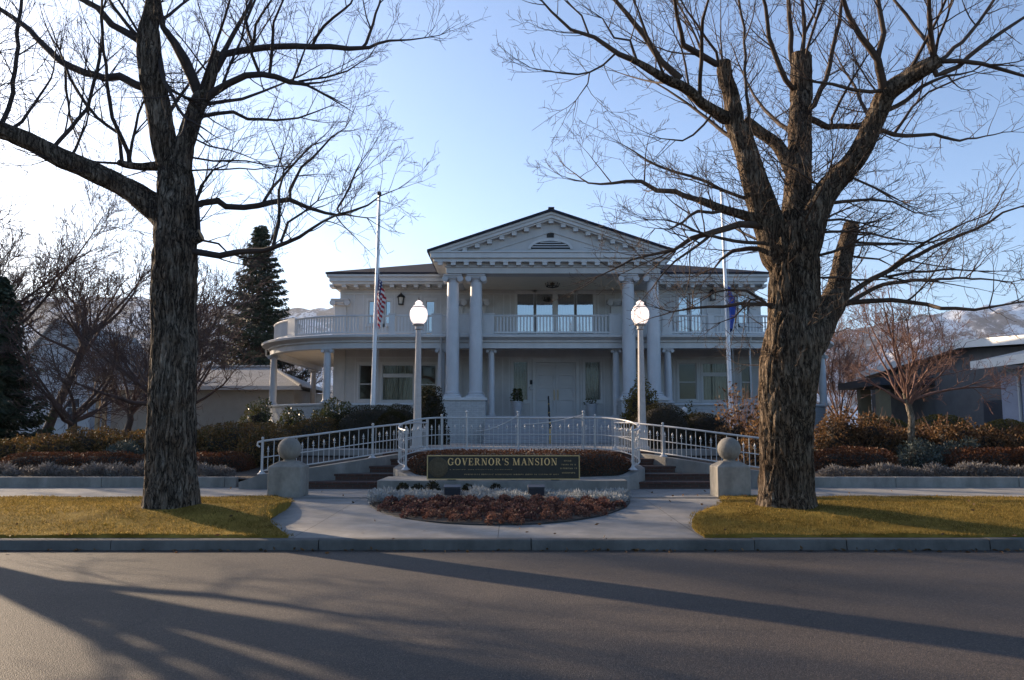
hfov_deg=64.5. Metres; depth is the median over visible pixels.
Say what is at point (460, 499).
bedding plant
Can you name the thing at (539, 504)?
bedding plant
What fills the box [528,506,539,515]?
bedding plant
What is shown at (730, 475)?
stone pillar
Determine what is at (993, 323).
hills
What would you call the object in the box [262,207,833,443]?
mansion
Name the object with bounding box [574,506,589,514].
bedding plant
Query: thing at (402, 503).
bedding plant
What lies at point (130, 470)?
grey sage
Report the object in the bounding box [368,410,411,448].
clipped shrub
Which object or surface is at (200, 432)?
hedge shrub
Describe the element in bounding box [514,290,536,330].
window
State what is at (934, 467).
grey sage
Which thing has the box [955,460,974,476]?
grey sage
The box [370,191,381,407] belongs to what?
flagpole
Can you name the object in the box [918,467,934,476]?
grey sage
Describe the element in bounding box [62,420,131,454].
hedge shrub
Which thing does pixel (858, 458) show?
hedge
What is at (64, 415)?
bare tree
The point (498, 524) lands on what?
bed edging
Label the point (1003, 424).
clipped dome
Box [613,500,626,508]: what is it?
bedding plant
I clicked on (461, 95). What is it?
sky
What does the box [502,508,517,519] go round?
bedding plant
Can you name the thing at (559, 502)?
bedding plant
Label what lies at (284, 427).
clipped shrub
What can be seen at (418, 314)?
street lamp
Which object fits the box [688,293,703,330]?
window
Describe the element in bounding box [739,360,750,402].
window
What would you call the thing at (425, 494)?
silver plant
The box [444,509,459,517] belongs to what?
bedding plant
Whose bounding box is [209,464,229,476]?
grey sage
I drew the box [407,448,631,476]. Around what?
box hedge
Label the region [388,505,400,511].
bedding plant
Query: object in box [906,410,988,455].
withered shrub
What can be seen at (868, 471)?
grey sage
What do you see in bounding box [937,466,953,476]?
grey sage
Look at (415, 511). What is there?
bedding plant
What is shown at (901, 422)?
clipped dome
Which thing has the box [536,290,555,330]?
window
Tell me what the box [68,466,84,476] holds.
grey sage
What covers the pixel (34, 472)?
grey sage
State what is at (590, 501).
bedding plant
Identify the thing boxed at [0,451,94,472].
hedge
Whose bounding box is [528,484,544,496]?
floodlight
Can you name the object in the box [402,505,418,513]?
bedding plant
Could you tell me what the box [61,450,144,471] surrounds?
hedge
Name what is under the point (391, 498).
bedding plant
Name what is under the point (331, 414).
broadleaf shrub
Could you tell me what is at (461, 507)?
bedding plant
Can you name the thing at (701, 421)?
clipped shrub
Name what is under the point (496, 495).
silver plant
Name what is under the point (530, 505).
bedding plant
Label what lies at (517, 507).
bedding plant
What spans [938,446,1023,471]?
hedge
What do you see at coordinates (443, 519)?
bed soil
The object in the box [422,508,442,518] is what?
bedding plant
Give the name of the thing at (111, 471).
grey sage
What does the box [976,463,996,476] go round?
grey sage
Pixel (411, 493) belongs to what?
silver plant
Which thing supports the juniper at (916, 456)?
on the garden soil at (249, 473)
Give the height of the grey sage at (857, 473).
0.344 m
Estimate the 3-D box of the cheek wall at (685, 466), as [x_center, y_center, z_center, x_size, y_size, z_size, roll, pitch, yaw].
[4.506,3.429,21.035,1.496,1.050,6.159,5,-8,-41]
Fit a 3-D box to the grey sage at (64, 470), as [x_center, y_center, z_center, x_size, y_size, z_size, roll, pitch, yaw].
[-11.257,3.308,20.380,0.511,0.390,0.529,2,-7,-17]
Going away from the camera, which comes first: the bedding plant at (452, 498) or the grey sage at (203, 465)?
the bedding plant at (452, 498)
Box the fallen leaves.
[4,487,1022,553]
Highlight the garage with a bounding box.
[94,365,331,436]
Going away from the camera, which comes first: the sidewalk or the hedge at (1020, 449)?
the sidewalk
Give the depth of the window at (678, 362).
42.32 m
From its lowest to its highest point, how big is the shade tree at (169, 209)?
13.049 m
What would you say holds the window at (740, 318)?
in the mansion
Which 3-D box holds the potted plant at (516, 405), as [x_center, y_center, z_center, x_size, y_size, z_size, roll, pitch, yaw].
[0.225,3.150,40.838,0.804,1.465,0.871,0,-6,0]
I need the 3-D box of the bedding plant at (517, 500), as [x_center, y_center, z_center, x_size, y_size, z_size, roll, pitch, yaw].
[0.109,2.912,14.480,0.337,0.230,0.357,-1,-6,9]
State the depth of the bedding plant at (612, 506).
14.52 m
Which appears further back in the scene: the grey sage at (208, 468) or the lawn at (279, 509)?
the grey sage at (208, 468)
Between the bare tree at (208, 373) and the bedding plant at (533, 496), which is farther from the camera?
the bare tree at (208, 373)
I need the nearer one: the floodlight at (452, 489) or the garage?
the floodlight at (452, 489)
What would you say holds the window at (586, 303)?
in the mansion
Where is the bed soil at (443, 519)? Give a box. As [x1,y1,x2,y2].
[371,491,627,523]
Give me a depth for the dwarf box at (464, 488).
16.76 m
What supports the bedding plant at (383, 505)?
on the bed soil at (443, 519)
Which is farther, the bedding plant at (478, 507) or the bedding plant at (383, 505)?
the bedding plant at (383, 505)
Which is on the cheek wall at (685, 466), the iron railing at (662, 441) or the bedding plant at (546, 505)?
the iron railing at (662, 441)
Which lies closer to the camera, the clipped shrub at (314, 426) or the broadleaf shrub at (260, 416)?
the clipped shrub at (314, 426)
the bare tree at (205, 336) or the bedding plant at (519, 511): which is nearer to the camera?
the bedding plant at (519, 511)
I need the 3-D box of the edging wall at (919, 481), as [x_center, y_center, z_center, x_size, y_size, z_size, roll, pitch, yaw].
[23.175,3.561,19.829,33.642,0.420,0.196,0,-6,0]
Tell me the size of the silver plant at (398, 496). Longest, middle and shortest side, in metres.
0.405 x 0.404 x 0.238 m
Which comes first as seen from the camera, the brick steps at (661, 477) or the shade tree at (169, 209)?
the shade tree at (169, 209)
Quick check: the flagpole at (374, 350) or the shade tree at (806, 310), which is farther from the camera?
the flagpole at (374, 350)
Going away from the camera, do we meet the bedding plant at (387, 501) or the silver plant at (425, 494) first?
the bedding plant at (387, 501)
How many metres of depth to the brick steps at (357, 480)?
19.79 m
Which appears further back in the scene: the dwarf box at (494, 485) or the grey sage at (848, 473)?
the grey sage at (848, 473)
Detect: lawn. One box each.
[0,495,290,537]
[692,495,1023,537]
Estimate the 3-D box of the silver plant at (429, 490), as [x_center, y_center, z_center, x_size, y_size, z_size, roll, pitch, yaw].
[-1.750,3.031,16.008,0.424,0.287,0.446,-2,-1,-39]
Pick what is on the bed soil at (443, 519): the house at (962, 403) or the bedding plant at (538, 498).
the bedding plant at (538, 498)
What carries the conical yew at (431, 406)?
on the garden soil at (249, 473)
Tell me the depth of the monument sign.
17.46 m
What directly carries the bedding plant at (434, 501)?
on the bed soil at (443, 519)
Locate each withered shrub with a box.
[702,381,758,455]
[735,405,759,464]
[814,402,875,456]
[849,407,907,456]
[884,415,931,445]
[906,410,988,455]
[953,423,1017,452]
[996,421,1023,447]
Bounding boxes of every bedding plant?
[376,503,389,511]
[380,500,393,507]
[383,495,398,504]
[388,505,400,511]
[394,501,406,509]
[397,498,410,506]
[399,508,420,517]
[402,494,417,501]
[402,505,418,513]
[404,502,420,509]
[409,500,422,505]
[418,498,427,503]
[418,507,435,515]
[419,502,434,510]
[419,504,435,511]
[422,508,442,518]
[428,500,441,507]
[430,495,446,503]
[435,500,452,508]
[435,506,451,515]
[443,496,459,506]
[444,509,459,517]
[445,495,462,503]
[448,513,465,521]
[453,502,466,506]
[453,503,470,515]
[462,497,475,506]
[462,510,482,520]
[463,506,481,517]
[467,496,480,504]
[474,504,487,514]
[475,503,489,511]
[478,498,491,504]
[484,512,506,525]
[487,500,505,511]
[490,505,503,513]
[497,494,511,503]
[501,506,521,515]
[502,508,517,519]
[504,501,514,507]
[506,503,522,509]
[507,513,524,525]
[509,504,526,512]
[512,496,526,506]
[521,500,536,508]
[521,507,535,516]
[521,511,537,521]
[527,504,539,511]
[528,494,542,501]
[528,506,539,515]
[530,496,545,503]
[537,500,554,508]
[537,510,557,520]
[540,504,558,511]
[543,507,557,515]
[545,497,558,507]
[555,501,570,507]
[556,503,573,512]
[556,510,571,519]
[561,507,572,515]
[567,497,577,502]
[571,501,587,510]
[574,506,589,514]
[574,508,590,516]
[578,495,595,502]
[579,498,593,506]
[589,502,603,511]
[591,505,607,515]
[595,499,615,510]
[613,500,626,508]
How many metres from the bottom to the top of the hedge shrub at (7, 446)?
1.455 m
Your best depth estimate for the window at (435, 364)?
42.37 m
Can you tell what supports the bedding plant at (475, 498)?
on the bed soil at (443, 519)
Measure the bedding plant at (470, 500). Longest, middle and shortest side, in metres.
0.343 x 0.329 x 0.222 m
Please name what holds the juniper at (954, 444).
on the garden soil at (249, 473)
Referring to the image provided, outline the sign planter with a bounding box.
[377,452,644,491]
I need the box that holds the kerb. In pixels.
[0,537,1023,549]
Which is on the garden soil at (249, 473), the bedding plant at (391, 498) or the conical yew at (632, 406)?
the conical yew at (632, 406)
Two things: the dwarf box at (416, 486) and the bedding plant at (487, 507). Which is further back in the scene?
the dwarf box at (416, 486)
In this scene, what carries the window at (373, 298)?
in the mansion
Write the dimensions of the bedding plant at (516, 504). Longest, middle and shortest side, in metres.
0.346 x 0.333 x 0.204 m
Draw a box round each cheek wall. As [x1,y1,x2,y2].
[238,449,422,488]
[614,449,758,488]
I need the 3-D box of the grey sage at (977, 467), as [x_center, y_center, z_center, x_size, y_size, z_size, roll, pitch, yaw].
[11.714,3.316,20.542,0.615,0.540,0.601,-5,-6,-9]
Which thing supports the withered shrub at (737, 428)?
on the garden soil at (249, 473)
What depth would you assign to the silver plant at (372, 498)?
15.37 m
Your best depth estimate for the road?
7.27 m
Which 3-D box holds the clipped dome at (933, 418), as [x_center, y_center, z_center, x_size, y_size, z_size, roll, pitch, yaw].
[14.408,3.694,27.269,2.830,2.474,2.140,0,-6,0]
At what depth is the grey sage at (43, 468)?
20.41 m
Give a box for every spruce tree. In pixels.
[0,276,55,441]
[207,225,310,381]
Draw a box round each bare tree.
[0,159,152,353]
[0,300,150,433]
[3,225,152,441]
[18,235,277,436]
[38,296,203,434]
[138,267,266,403]
[235,324,332,386]
[817,304,890,420]
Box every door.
[117,399,146,436]
[236,399,278,424]
[536,362,555,415]
[556,362,575,415]
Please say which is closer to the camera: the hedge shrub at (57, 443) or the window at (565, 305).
the hedge shrub at (57, 443)
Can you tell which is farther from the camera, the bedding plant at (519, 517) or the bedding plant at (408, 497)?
the bedding plant at (408, 497)
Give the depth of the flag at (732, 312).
30.03 m
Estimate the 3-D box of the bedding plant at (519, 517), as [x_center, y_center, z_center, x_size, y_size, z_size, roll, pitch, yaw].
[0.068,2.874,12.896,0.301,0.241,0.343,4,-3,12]
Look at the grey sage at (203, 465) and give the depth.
20.60 m
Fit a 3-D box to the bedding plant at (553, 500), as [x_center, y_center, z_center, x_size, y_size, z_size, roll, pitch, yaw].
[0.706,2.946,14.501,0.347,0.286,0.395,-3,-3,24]
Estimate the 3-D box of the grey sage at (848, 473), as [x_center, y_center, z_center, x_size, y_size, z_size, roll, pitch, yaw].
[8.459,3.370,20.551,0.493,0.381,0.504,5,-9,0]
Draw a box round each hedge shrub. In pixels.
[0,433,40,461]
[12,429,90,457]
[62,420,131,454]
[93,423,145,453]
[196,419,224,454]
[197,416,269,454]
[232,423,299,467]
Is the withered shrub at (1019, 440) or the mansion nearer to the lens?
the withered shrub at (1019, 440)
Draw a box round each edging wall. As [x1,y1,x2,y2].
[0,477,238,486]
[815,477,1023,486]
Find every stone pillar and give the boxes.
[267,437,308,496]
[710,437,750,496]
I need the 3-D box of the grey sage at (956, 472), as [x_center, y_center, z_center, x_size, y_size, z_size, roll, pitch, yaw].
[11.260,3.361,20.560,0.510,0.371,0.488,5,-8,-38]
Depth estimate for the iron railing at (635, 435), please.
21.92 m
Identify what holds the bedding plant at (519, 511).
on the bed soil at (443, 519)
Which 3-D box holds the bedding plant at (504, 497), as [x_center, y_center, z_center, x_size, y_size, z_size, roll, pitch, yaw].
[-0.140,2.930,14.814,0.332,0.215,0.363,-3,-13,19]
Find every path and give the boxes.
[270,498,719,537]
[299,444,746,455]
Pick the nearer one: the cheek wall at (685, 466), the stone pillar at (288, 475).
the stone pillar at (288, 475)
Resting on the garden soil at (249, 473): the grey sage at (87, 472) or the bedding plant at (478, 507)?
the grey sage at (87, 472)
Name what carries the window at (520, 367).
in the mansion
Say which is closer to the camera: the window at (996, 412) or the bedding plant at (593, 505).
the bedding plant at (593, 505)
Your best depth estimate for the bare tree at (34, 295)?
36.27 m
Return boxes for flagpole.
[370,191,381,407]
[720,191,736,426]
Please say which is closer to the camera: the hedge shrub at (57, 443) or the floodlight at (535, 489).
the floodlight at (535, 489)
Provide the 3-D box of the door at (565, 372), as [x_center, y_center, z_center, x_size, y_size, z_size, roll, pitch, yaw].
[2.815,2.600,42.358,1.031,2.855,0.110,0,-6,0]
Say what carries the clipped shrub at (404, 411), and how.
on the garden soil at (249, 473)
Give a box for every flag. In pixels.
[377,275,385,327]
[728,286,735,331]
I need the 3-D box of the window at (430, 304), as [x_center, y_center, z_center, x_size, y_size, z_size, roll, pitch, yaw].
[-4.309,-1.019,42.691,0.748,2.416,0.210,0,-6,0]
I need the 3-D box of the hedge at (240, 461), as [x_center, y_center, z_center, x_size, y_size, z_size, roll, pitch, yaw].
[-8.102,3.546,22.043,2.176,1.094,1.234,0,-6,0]
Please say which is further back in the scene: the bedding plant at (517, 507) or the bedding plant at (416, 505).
the bedding plant at (416, 505)
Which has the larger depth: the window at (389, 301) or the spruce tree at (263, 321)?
the spruce tree at (263, 321)
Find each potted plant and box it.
[510,388,523,415]
[583,398,597,415]
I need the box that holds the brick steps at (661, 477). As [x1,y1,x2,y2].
[579,450,709,488]
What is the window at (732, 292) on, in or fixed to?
in the mansion
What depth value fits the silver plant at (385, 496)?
15.32 m
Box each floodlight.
[443,484,460,495]
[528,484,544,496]
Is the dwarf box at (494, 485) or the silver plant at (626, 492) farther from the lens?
the dwarf box at (494, 485)
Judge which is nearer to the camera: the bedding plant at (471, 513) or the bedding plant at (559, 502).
the bedding plant at (471, 513)
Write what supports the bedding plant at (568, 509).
on the bed soil at (443, 519)
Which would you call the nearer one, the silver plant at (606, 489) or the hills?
the silver plant at (606, 489)
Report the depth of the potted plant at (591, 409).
40.58 m
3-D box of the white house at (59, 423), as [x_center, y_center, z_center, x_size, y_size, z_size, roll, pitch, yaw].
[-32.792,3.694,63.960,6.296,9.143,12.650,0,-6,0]
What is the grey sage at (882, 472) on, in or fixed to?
on the garden soil at (249, 473)
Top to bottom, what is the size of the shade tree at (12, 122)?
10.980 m
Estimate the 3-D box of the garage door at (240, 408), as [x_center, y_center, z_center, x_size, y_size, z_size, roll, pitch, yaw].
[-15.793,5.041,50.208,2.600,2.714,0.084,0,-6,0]
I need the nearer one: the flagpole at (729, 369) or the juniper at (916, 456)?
the juniper at (916, 456)
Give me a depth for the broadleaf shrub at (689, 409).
32.80 m
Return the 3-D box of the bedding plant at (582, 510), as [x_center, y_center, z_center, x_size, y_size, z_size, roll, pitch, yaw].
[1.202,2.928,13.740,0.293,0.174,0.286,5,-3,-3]
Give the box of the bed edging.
[369,498,629,525]
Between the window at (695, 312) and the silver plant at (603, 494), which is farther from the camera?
the window at (695, 312)
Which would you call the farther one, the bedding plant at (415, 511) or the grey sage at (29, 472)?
the grey sage at (29, 472)
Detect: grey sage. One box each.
[0,461,16,475]
[1,466,21,476]
[19,465,34,476]
[30,465,46,476]
[34,461,57,476]
[49,464,66,476]
[54,464,74,476]
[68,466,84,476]
[79,460,101,476]
[90,462,109,476]
[104,460,127,476]
[123,465,138,476]
[132,460,143,476]
[197,461,208,475]
[201,464,217,476]
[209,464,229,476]
[221,466,235,476]
[818,467,833,476]
[825,463,845,476]
[839,466,853,476]
[849,468,865,476]
[859,464,874,476]
[869,462,891,476]
[879,462,899,476]
[890,464,909,476]
[905,465,921,476]
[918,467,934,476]
[921,462,944,476]
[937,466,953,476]
[947,466,965,476]
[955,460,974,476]
[965,460,985,476]
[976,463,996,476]
[986,461,1006,476]
[1001,465,1020,476]
[1009,464,1023,476]
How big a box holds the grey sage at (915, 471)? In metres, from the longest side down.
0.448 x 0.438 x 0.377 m
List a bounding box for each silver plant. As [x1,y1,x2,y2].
[366,491,387,502]
[376,488,395,498]
[380,494,396,502]
[394,492,404,499]
[400,490,423,501]
[406,488,422,492]
[414,487,433,492]
[417,491,435,499]
[464,490,481,496]
[467,484,487,492]
[469,485,490,494]
[490,491,502,499]
[493,486,505,492]
[502,489,522,494]
[510,491,530,499]
[544,488,553,493]
[546,491,564,500]
[559,493,577,500]
[573,488,597,499]
[574,493,585,500]
[596,491,612,498]
[600,486,615,490]
[607,492,627,502]
[613,486,630,492]
[617,489,631,498]
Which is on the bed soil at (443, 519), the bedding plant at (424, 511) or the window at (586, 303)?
the bedding plant at (424, 511)
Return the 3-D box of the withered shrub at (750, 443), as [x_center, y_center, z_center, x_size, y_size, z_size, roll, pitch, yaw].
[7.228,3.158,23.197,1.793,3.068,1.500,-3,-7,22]
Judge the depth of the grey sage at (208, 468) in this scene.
20.38 m
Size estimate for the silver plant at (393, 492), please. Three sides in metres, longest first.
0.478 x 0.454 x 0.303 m
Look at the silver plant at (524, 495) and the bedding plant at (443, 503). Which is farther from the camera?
the silver plant at (524, 495)
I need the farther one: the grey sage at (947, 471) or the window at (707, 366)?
the window at (707, 366)
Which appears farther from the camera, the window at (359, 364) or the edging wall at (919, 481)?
the window at (359, 364)
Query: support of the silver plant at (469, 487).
on the bed soil at (443, 519)
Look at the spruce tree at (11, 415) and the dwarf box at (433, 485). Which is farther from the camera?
the spruce tree at (11, 415)
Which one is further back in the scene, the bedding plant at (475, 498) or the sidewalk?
the sidewalk
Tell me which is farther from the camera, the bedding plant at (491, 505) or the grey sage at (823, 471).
the grey sage at (823, 471)
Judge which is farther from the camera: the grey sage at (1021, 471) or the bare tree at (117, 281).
the bare tree at (117, 281)
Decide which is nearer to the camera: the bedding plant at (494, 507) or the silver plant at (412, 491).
the bedding plant at (494, 507)
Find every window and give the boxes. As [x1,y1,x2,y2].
[66,398,80,415]
[355,362,371,402]
[365,298,373,326]
[373,298,386,326]
[379,362,414,402]
[383,298,392,326]
[421,362,437,391]
[423,298,436,330]
[510,358,530,403]
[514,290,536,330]
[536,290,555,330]
[555,290,576,330]
[574,290,595,330]
[582,358,603,403]
[676,293,690,330]
[676,360,699,402]
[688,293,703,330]
[700,360,727,402]
[728,292,739,326]
[735,292,750,326]
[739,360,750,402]
[983,400,1002,423]
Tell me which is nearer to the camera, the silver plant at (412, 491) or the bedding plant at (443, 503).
the bedding plant at (443, 503)
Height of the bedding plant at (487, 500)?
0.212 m
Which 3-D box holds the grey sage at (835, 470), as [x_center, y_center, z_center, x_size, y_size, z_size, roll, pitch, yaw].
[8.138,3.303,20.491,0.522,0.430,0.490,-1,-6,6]
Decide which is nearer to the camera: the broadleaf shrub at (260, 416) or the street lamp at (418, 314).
the street lamp at (418, 314)
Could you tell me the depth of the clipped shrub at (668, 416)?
25.48 m
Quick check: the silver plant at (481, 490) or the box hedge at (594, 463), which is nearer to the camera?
the silver plant at (481, 490)
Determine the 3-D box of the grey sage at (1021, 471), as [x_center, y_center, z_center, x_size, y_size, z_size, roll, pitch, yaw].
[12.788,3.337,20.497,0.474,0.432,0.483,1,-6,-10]
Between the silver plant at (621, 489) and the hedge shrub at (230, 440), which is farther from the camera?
the hedge shrub at (230, 440)
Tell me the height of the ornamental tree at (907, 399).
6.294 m
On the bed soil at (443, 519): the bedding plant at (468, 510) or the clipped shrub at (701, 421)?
the bedding plant at (468, 510)
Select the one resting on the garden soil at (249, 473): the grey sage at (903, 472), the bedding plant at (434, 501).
the grey sage at (903, 472)
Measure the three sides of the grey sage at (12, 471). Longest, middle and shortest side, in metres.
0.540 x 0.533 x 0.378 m
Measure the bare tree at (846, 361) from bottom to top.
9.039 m
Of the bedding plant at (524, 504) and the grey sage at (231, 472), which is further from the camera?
the grey sage at (231, 472)
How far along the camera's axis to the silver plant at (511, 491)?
15.65 m
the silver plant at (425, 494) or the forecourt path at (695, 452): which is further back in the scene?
the forecourt path at (695, 452)
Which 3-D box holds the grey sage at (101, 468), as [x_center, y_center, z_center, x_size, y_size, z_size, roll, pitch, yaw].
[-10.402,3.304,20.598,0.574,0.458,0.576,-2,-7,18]
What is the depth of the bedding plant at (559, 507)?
13.99 m
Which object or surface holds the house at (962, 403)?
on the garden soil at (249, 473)
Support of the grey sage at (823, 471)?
on the garden soil at (249, 473)
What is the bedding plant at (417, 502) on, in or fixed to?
on the bed soil at (443, 519)
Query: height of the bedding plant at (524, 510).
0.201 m
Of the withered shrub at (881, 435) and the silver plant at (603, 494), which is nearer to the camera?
the silver plant at (603, 494)
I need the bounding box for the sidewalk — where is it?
[0,487,1023,501]
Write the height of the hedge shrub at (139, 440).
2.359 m
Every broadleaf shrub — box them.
[237,397,275,426]
[273,406,305,428]
[310,396,352,422]
[685,401,696,416]
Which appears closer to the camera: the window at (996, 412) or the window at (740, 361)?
the window at (996, 412)
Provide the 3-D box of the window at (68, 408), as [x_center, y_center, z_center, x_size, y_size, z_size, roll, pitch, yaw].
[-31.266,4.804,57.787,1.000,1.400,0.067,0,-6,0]
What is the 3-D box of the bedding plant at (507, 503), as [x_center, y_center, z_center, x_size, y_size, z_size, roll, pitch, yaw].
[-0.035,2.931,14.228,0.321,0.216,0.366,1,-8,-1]
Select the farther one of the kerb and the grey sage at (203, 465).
the grey sage at (203, 465)
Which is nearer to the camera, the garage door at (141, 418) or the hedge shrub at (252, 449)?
the hedge shrub at (252, 449)
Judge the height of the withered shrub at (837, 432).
3.069 m
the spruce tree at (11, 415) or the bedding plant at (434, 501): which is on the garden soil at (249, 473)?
the spruce tree at (11, 415)
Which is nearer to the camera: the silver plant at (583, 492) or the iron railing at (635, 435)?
the silver plant at (583, 492)
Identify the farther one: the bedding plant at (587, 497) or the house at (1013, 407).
the house at (1013, 407)
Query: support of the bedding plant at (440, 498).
on the bed soil at (443, 519)
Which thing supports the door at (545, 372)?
in the mansion
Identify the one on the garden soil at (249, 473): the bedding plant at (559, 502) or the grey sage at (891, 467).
the grey sage at (891, 467)
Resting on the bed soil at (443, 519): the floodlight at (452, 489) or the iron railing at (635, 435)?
the floodlight at (452, 489)
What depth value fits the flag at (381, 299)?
30.07 m
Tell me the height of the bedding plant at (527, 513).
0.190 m
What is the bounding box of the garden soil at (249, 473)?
[0,445,1020,478]
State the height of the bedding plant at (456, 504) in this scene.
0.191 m
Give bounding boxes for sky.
[0,0,1023,331]
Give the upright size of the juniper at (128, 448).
1.494 m
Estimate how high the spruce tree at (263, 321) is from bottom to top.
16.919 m
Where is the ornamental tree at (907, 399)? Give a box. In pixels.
[835,259,1023,451]
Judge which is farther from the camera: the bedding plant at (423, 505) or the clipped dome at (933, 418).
the clipped dome at (933, 418)
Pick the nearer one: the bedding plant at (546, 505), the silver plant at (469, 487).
the bedding plant at (546, 505)
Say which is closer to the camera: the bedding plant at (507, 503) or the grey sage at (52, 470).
the bedding plant at (507, 503)
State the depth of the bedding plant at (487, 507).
13.96 m
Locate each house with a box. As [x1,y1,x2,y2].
[17,320,147,435]
[838,335,1023,430]
[970,350,1023,422]
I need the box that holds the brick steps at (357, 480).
[308,450,456,488]
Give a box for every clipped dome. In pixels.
[864,416,907,429]
[915,413,978,436]
[980,418,1023,440]
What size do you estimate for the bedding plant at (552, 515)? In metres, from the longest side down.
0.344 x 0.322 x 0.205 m
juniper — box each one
[103,439,143,457]
[892,435,955,469]
[942,435,980,456]
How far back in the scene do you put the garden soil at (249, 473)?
23.28 m
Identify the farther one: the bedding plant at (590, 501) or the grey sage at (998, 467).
the grey sage at (998, 467)
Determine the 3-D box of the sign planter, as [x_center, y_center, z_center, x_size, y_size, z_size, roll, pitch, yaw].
[0.173,3.282,19.854,6.200,0.980,5.510,0,-6,0]
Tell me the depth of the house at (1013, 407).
30.11 m
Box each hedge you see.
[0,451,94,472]
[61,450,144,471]
[197,450,255,471]
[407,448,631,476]
[814,445,899,471]
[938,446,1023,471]
[1006,446,1023,466]
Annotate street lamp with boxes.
[410,299,427,448]
[631,298,649,448]
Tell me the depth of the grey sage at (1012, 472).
20.33 m
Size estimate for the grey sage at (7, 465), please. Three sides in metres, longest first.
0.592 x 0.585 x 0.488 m
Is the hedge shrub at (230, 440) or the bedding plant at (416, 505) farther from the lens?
the hedge shrub at (230, 440)
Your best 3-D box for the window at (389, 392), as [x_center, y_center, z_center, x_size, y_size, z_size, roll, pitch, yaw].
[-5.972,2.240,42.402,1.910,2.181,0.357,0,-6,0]
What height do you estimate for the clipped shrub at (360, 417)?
3.012 m
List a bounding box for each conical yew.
[413,382,451,444]
[617,371,658,444]
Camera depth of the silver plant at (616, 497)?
15.26 m
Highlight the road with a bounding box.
[0,550,1023,679]
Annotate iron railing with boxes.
[257,419,429,473]
[397,410,640,469]
[613,420,758,467]
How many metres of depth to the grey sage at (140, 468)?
20.53 m
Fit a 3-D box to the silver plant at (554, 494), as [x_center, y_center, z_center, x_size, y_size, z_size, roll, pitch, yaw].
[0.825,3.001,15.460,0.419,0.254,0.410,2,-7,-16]
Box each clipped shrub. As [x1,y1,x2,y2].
[198,421,306,448]
[291,417,347,448]
[331,405,412,447]
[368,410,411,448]
[388,403,422,427]
[626,402,698,448]
[686,412,729,447]
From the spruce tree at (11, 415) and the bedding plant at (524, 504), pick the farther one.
the spruce tree at (11, 415)
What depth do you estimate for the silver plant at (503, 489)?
16.39 m
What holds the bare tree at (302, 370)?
on the garden soil at (249, 473)
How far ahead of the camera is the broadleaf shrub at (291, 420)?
35.66 m
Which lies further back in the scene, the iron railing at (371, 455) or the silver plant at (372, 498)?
the iron railing at (371, 455)
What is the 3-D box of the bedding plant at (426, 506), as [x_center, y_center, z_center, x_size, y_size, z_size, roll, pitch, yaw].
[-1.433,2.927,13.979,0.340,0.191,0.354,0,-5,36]
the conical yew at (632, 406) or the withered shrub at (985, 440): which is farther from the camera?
the conical yew at (632, 406)
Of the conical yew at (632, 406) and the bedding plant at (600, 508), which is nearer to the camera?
the bedding plant at (600, 508)
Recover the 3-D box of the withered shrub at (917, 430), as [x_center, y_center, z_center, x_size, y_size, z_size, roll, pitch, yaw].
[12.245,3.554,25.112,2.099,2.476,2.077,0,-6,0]
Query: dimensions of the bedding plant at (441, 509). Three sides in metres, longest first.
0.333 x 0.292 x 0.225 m
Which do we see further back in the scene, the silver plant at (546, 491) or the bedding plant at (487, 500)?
the silver plant at (546, 491)
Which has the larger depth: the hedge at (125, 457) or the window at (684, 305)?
the window at (684, 305)
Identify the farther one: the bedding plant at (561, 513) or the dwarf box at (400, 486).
the dwarf box at (400, 486)
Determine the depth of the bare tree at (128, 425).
47.61 m
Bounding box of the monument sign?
[427,455,579,479]
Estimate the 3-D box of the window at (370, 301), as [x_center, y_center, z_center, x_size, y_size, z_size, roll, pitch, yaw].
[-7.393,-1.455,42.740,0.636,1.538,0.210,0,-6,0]
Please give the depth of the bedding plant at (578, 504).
14.23 m
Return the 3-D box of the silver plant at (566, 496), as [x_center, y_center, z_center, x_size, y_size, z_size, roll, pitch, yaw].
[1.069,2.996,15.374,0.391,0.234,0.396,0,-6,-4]
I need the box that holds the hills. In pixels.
[13,295,1023,426]
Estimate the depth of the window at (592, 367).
42.50 m
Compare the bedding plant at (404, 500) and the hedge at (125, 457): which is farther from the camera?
the hedge at (125, 457)
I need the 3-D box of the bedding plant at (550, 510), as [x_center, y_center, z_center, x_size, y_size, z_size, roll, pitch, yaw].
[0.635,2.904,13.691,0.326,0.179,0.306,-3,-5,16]
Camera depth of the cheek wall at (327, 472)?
19.78 m
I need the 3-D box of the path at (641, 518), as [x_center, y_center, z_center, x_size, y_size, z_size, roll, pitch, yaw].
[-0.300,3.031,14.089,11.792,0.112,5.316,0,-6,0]
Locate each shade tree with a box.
[0,0,58,321]
[0,0,489,509]
[490,0,1023,509]
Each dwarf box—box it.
[396,482,408,490]
[410,483,423,489]
[424,480,440,490]
[461,483,472,491]
[489,483,501,489]
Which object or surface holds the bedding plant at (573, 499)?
on the bed soil at (443, 519)
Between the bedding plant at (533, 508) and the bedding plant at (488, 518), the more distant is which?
the bedding plant at (533, 508)
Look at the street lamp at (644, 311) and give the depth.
24.88 m
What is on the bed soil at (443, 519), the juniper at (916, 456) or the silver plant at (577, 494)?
the silver plant at (577, 494)

